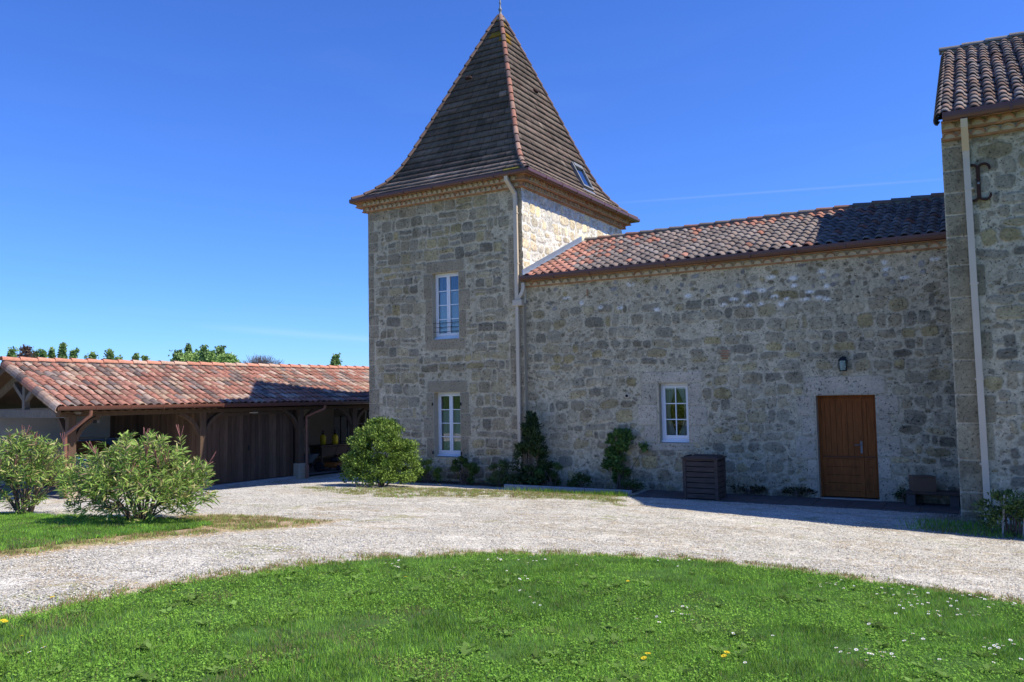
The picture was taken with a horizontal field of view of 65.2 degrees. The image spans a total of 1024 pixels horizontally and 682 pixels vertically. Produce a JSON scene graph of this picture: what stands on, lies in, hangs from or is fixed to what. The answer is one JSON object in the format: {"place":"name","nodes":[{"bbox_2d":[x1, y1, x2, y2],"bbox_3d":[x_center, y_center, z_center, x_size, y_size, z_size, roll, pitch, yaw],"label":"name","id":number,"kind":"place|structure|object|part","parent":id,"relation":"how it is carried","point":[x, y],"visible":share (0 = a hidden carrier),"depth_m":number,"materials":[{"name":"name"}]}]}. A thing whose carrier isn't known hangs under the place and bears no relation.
{"place":"outdoors","nodes":[
{"label":"outdoors","id":0,"kind":"place"},
{"bbox_2d":[37,436,152,485],"bbox_3d":[-12.550,3.653,24.138,4.230,1.460,1.900,-4,-5,37],"label":"parked car","id":1,"kind":"object","parent":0,"point":[80,448],"visible":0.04,"depth_m":23.75,"materials":[{"name":"black paint"}]},
{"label":"windows","id":2,"kind":"part","parent":1,"relation":"part of","materials":[{"name":"black glass"}]},
{"bbox_2d":[0,511,212,550],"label":"lawn island","id":3,"kind":"structure","parent":0,"point":[77,531],"depth_m":9.73,"materials":[{"name":"plant"}]},
{"bbox_2d":[0,425,75,513],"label":"oleander","id":4,"kind":"object","parent":3,"relation":"on","point":[42,459],"visible":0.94,"depth_m":12.41,"materials":[{"name":"green plant"}]},
{"bbox_2d":[53,425,220,523],"bbox_3d":[-5.156,1.857,11.076,2.358,1.356,2.033,-3,-4,31],"label":"oleander","id":5,"kind":"object","parent":3,"relation":"on","point":[151,457],"visible":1,"depth_m":10.68,"materials":[{"name":"green plant"}]},
{"bbox_2d":[0,470,1023,618],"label":"gravel drive","id":6,"kind":"structure","parent":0,"point":[607,535],"depth_m":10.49,"materials":[{"name":"beige gravel"}]},
{"bbox_2d":[0,485,1023,617],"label":"dry grass","id":7,"kind":"structure","parent":6,"relation":"on","point":[243,519],"depth_m":9.35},
{"bbox_2d":[504,484,539,489],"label":"kerb","id":8,"kind":"structure","parent":6,"relation":"on","point":[507,486],"depth_m":19.27,"materials":[{"name":"concrete"}]},
{"bbox_2d":[497,486,627,496],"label":"grass","id":9,"kind":"structure","parent":6,"relation":"on","point":[620,494],"depth_m":17.95,"materials":[{"name":"green plant"}]},
{"bbox_2d":[540,486,584,491],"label":"kerb","id":10,"kind":"structure","parent":6,"relation":"on","point":[566,488],"depth_m":18.68,"materials":[{"name":"concrete"}]},
{"bbox_2d":[730,484,766,494],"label":"weed clump","id":11,"kind":"object","parent":6,"relation":"on","point":[754,489],"visible":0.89,"depth_m":17.32,"materials":[{"name":"green plant"}]},
{"bbox_2d":[781,486,816,497],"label":"weed clump","id":12,"kind":"object","parent":6,"relation":"on","point":[801,491],"visible":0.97,"depth_m":16.84,"materials":[{"name":"green plant"}]},
{"bbox_2d":[892,486,919,502],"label":"weed clump","id":13,"kind":"object","parent":6,"relation":"on","point":[902,496],"visible":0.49,"depth_m":15.83,"materials":[{"name":"green plant"}]},
{"bbox_2d":[897,515,1023,539],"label":"grass","id":14,"kind":"structure","parent":6,"relation":"on","point":[953,528],"depth_m":12.46,"materials":[{"name":"green plant"}]},
{"bbox_2d":[1002,495,1004,536],"bbox_3d":[7.307,2.601,11.912,0.075,0.622,0.020,-3,-4,31],"label":"garden stake","id":15,"kind":"object","parent":6,"relation":"on","point":[1003,518],"visible":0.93,"depth_m":11.90,"materials":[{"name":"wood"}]},
{"bbox_2d":[0,550,1023,681],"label":"lawn","id":16,"kind":"structure","parent":0,"point":[366,622],"depth_m":5.55,"materials":[{"name":"plant"}]},
{"bbox_2d":[0,551,1023,681],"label":"clover","id":17,"kind":"object","parent":16,"relation":"on","point":[478,652],"visible":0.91,"depth_m":5.56,"materials":[{"name":"green plant"}]},
{"bbox_2d":[0,564,1023,681],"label":"lawn weeds","id":18,"kind":"object","parent":16,"relation":"on","point":[462,649],"visible":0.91,"depth_m":5.42,"materials":[{"name":"green plant"}]},
{"bbox_2d":[0,0,1023,366],"label":"sky","id":19,"kind":"structure","parent":0,"point":[174,174],"materials":[{"name":"blue"}]},
{"bbox_3d":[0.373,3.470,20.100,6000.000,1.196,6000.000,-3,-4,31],"label":"ground","id":20,"kind":"structure","parent":0,"visible":0},
{"bbox_2d":[6,346,18,356],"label":"poplar tree","id":21,"kind":"object","parent":20,"relation":"on","point":[11,352],"visible":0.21,"depth_m":127.16,"materials":[{"name":"green plant"}]},
{"bbox_2d":[16,344,38,357],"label":"bronze tree","id":22,"kind":"object","parent":20,"relation":"on","point":[27,350],"visible":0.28,"depth_m":134.92,"materials":[{"name":"brown plant"}]},
{"bbox_2d":[36,349,47,357],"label":"poplar tree","id":23,"kind":"object","parent":20,"relation":"on","point":[43,353],"visible":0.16,"depth_m":129.36,"materials":[{"name":"green plant"}]},
{"bbox_2d":[47,346,56,357],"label":"poplar tree","id":24,"kind":"object","parent":20,"relation":"on","point":[51,353],"visible":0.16,"depth_m":136.85,"materials":[{"name":"green plant"}]},
{"bbox_2d":[57,342,67,358],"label":"poplar tree","id":25,"kind":"object","parent":20,"relation":"on","point":[62,350],"visible":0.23,"depth_m":144.68,"materials":[{"name":"green plant"}]},
{"bbox_2d":[69,347,79,357],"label":"poplar tree","id":26,"kind":"object","parent":20,"relation":"on","point":[73,353],"visible":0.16,"depth_m":131.54,"materials":[{"name":"green plant"}]},
{"bbox_2d":[84,351,98,358],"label":"poplar tree","id":27,"kind":"object","parent":20,"relation":"on","point":[91,355],"visible":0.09,"depth_m":139.81,"materials":[{"name":"green plant"}]},
{"bbox_2d":[102,348,115,359],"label":"poplar tree","id":28,"kind":"object","parent":20,"relation":"on","point":[109,354],"visible":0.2,"depth_m":148.12,"materials":[{"name":"green plant"}]},
{"bbox_2d":[132,353,139,359],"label":"poplar tree","id":29,"kind":"object","parent":20,"relation":"on","point":[135,356],"visible":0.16,"depth_m":142.78,"materials":[{"name":"green plant"}]},
{"bbox_2d":[140,355,149,360],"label":"poplar tree","id":30,"kind":"object","parent":20,"relation":"on","point":[144,358],"visible":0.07,"depth_m":150.86,"materials":[{"name":"green plant"}]},
{"bbox_2d":[169,349,184,361],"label":"poplar tree","id":31,"kind":"object","parent":20,"relation":"on","point":[175,356],"visible":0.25,"depth_m":145.59,"materials":[{"name":"green plant"}]},
{"bbox_2d":[168,352,196,361],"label":"broadleaf tree","id":32,"kind":"object","parent":20,"relation":"on","point":[186,355],"visible":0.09,"depth_m":152.54,"materials":[{"name":"green plant"}]},
{"bbox_2d":[0,356,368,498],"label":"timber carport","id":33,"kind":"object","parent":20,"relation":"on","point":[249,423],"visible":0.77,"depth_m":24.94,"materials":[{"name":"tile"}]},
{"bbox_2d":[206,411,250,484],"bbox_3d":[-8.753,3.270,24.665,0.051,2.170,1.645,-4,-5,37],"label":"garage door","id":34,"kind":"structure","parent":33,"relation":"in","point":[229,435],"depth_m":24.72,"materials":[{"name":"brown wood"}]},
{"bbox_2d":[248,410,292,479],"bbox_3d":[-7.799,3.333,25.937,0.060,2.170,1.737,-4,-5,37],"label":"garage door","id":35,"kind":"structure","parent":33,"relation":"in","point":[271,431],"depth_m":25.94,"materials":[{"name":"brown wood"}]},
{"bbox_2d":[304,453,323,471],"bbox_3d":[-7.308,4.255,27.901,1.584,0.622,0.640,-2,-4,8],"label":"wheelbarrow","id":36,"kind":"object","parent":33,"relation":"on","point":[319,466],"visible":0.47,"depth_m":27.77,"materials":[{"name":"metal"}]},
{"bbox_2d":[309,443,348,466],"bbox_3d":[-6.855,4.299,30.096,0.700,0.830,1.400,-4,-5,37],"label":"workbench","id":37,"kind":"object","parent":33,"relation":"on","point":[327,449],"visible":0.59,"depth_m":29.76,"materials":[{"name":"brown wood"}]},
{"bbox_2d":[320,433,325,444],"bbox_3d":[-7.095,3.626,30.083,0.220,0.520,0.214,-4,-5,37],"label":"garden sprayer","id":38,"kind":"object","parent":37,"relation":"on","point":[322,439],"visible":1,"depth_m":30.00,"materials":[{"name":"yellow plastic"}]},
{"bbox_2d":[332,427,338,443],"bbox_3d":[-6.659,3.560,30.173,0.220,0.648,0.215,-4,-5,37],"label":"garden sprayer","id":39,"kind":"object","parent":37,"relation":"on","point":[335,438],"visible":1,"depth_m":30.09,"materials":[{"name":"yellow plastic"}]},
{"bbox_2d":[324,441,348,470],"bbox_3d":[-6.294,4.126,28.882,0.630,0.957,1.365,-2,-4,12],"label":"lawn mower","id":40,"kind":"object","parent":33,"relation":"on","point":[335,462],"visible":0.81,"depth_m":28.30,"materials":[{"name":"orange plastic"}]},
{"bbox_2d":[334,416,341,442],"bbox_3d":[-7.481,4.036,34.469,0.418,1.650,0.040,-4,-5,37],"label":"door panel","id":41,"kind":"structure","parent":33,"relation":"in","point":[337,420],"depth_m":34.43,"materials":[{"name":"brown paint"}]},
{"bbox_2d":[341,417,347,442],"bbox_3d":[-7.145,4.014,34.218,0.418,1.650,0.040,-4,-5,37],"label":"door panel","id":42,"kind":"structure","parent":33,"relation":"in","point":[344,423],"depth_m":34.22,"materials":[{"name":"brown paint"}]},
{"bbox_2d":[357,409,368,434],"bbox_3d":[-6.096,3.417,33.413,1.360,1.200,0.050,-4,-5,37],"label":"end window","id":43,"kind":"structure","parent":33,"relation":"in","point":[365,415],"depth_m":33.52,"materials":[{"name":"black glass"}]},
{"bbox_2d":[183,343,192,352],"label":"poplar tree","id":44,"kind":"object","parent":20,"relation":"on","point":[188,347],"visible":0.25,"depth_m":153.86,"materials":[{"name":"green plant"}]},
{"bbox_2d":[197,344,209,361],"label":"poplar tree","id":45,"kind":"object","parent":20,"relation":"on","point":[204,355],"visible":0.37,"depth_m":139.88,"materials":[{"name":"green plant"}]},
{"bbox_2d":[171,349,237,362],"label":"broadleaf tree","id":46,"kind":"object","parent":20,"relation":"on","point":[212,354],"visible":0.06,"depth_m":146.77,"materials":[{"name":"green plant"}]},
{"bbox_2d":[214,345,226,356],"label":"poplar tree","id":47,"kind":"object","parent":20,"relation":"on","point":[218,348],"visible":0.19,"depth_m":148.55,"materials":[{"name":"green plant"}]},
{"bbox_2d":[211,353,240,362],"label":"broadleaf tree","id":48,"kind":"object","parent":20,"relation":"on","point":[228,358],"visible":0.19,"depth_m":140.39,"materials":[{"name":"green plant"}]},
{"bbox_2d":[238,353,283,363],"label":"bare tree","id":49,"kind":"object","parent":20,"relation":"on","point":[259,360],"visible":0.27,"depth_m":150.08,"materials":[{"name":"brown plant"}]},
{"bbox_2d":[329,352,342,365],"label":"poplar tree","id":50,"kind":"object","parent":20,"relation":"on","point":[335,360],"visible":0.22,"depth_m":161.81,"materials":[{"name":"green plant"}]},
{"bbox_2d":[339,416,424,486],"bbox_3d":[-3.184,2.706,19.545,2.211,1.789,1.928,-3,-4,31],"label":"deciduous shrub","id":51,"kind":"object","parent":20,"relation":"on","point":[378,433],"visible":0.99,"depth_m":19.15,"materials":[{"name":"green plant"}]},
{"bbox_2d":[413,458,442,481],"bbox_3d":[-2.216,3.433,21.210,0.938,0.722,0.490,-4,-5,39],"label":"bedding plant","id":52,"kind":"object","parent":20,"relation":"on","point":[436,471],"visible":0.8,"depth_m":21.15,"materials":[{"name":"green plant"}]},
{"bbox_2d":[449,455,480,483],"bbox_3d":[-1.183,3.337,20.695,0.989,0.809,0.681,-3,-4,31],"label":"bedding plant","id":53,"kind":"object","parent":20,"relation":"on","point":[472,467],"visible":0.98,"depth_m":20.61,"materials":[{"name":"green plant"}]},
{"bbox_2d":[349,0,639,484],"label":"stone tower","id":54,"kind":"structure","parent":20,"relation":"on","point":[481,197],"depth_m":21.95,"materials":[{"name":"stone"}]},
{"bbox_2d":[435,272,458,338],"bbox_3d":[-1.700,-0.950,21.781,0.930,1.795,0.196,-3,-4,31],"label":"window","id":55,"kind":"structure","parent":54,"relation":"in","point":[447,305],"depth_m":21.81,"materials":[{"name":"white paint"}]},
{"bbox_2d":[437,392,460,456],"bbox_3d":[-1.616,2.245,21.611,0.920,1.715,0.196,-3,-4,31],"label":"window","id":56,"kind":"structure","parent":54,"relation":"in","point":[450,444],"depth_m":21.64,"materials":[{"name":"white paint"}]},
{"bbox_2d":[485,459,510,485],"bbox_3d":[-0.337,3.324,20.061,0.753,0.727,0.608,-3,-4,31],"label":"weed clump","id":57,"kind":"object","parent":20,"relation":"on","point":[495,475],"visible":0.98,"depth_m":19.96,"materials":[{"name":"green plant"}]},
{"bbox_2d":[506,410,553,484],"bbox_3d":[0.454,2.653,19.726,1.149,1.999,1.024,-3,-4,31],"label":"laurel shrub","id":58,"kind":"object","parent":20,"relation":"on","point":[533,438],"visible":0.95,"depth_m":19.60,"materials":[{"name":"green plant"}]},
{"bbox_2d":[532,460,563,485],"bbox_3d":[0.847,3.248,19.443,0.910,0.757,0.698,-2,-4,9],"label":"weed clump","id":59,"kind":"object","parent":20,"relation":"on","point":[540,471],"visible":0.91,"depth_m":19.41,"materials":[{"name":"green plant"}]},
{"bbox_2d":[567,472,592,487],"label":"weed clump","id":60,"kind":"object","parent":20,"relation":"on","point":[580,479],"visible":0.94,"depth_m":18.92,"materials":[{"name":"green plant"}]},
{"bbox_2d":[585,488,631,494],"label":"kerb","id":61,"kind":"structure","parent":20,"relation":"on","point":[610,490],"depth_m":18.11,"materials":[{"name":"concrete"}]},
{"bbox_2d":[601,427,648,489],"bbox_3d":[2.672,2.773,18.837,1.246,1.553,0.656,-3,-4,31],"label":"climbing plant","id":62,"kind":"object","parent":20,"relation":"on","point":[615,459],"visible":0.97,"depth_m":18.79,"materials":[{"name":"green plant"}]},
{"bbox_2d":[620,478,646,492],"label":"weed clump","id":63,"kind":"object","parent":20,"relation":"on","point":[631,485],"visible":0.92,"depth_m":18.25,"materials":[{"name":"green plant"}]},
{"bbox_2d":[519,192,960,504],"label":"stone house wing","id":64,"kind":"structure","parent":20,"relation":"on","point":[734,340],"depth_m":17.60,"materials":[{"name":"beige stone"}]},
{"bbox_2d":[661,383,688,442],"bbox_3d":[3.807,1.659,18.535,0.750,1.355,0.196,-3,-4,31],"label":"window","id":65,"kind":"structure","parent":64,"relation":"in","point":[667,390],"depth_m":18.57,"materials":[{"name":"white paint"}]},
{"bbox_2d":[837,356,847,370],"bbox_3d":[6.804,0.462,16.469,0.180,0.322,0.218,-3,-4,31],"label":"wall lantern","id":66,"kind":"object","parent":64,"relation":"attached to","point":[843,365],"depth_m":16.43,"materials":[{"name":"black metal"}]},
{"bbox_2d":[817,395,879,498],"bbox_3d":[6.986,2.183,16.633,1.140,2.120,0.140,-3,-4,31],"label":"door","id":67,"kind":"structure","parent":64,"relation":"in","point":[847,426],"depth_m":16.64,"materials":[{"name":"brown wood"}]},
{"bbox_2d":[631,490,958,514],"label":"terrace","id":68,"kind":"structure","parent":20,"relation":"on","point":[858,504],"depth_m":16.03,"materials":[{"name":"grey concrete"}]},
{"bbox_2d":[681,454,726,500],"bbox_3d":[4.095,2.895,17.045,0.800,0.919,0.660,-3,-4,31],"label":"composter","id":69,"kind":"object","parent":68,"relation":"on","point":[704,476],"visible":0.99,"depth_m":16.83,"materials":[{"name":"brown wood"}]},
{"bbox_2d":[906,489,960,507],"bbox_3d":[8.120,3.031,15.402,0.940,0.290,0.400,-3,-4,31],"label":"bench","id":70,"kind":"object","parent":68,"relation":"on","point":[911,496],"visible":0.81,"depth_m":15.27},
{"bbox_2d":[909,475,935,491],"bbox_3d":[7.926,2.748,15.474,0.400,0.287,0.320,-2,-4,11],"label":"cardboard box","id":71,"kind":"object","parent":70,"relation":"on","point":[922,483],"visible":1,"depth_m":15.34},
{"bbox_2d":[933,31,1023,524],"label":"farmhouse","id":72,"kind":"object","parent":20,"relation":"on","point":[979,107],"visible":0.95,"depth_m":13.38,"materials":[{"name":"stone"}]},
{"bbox_2d":[970,487,1023,535],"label":"garden shrub","id":73,"kind":"object","parent":20,"relation":"on","point":[1009,508],"visible":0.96,"depth_m":11.97,"materials":[{"name":"green plant"}]}
]}

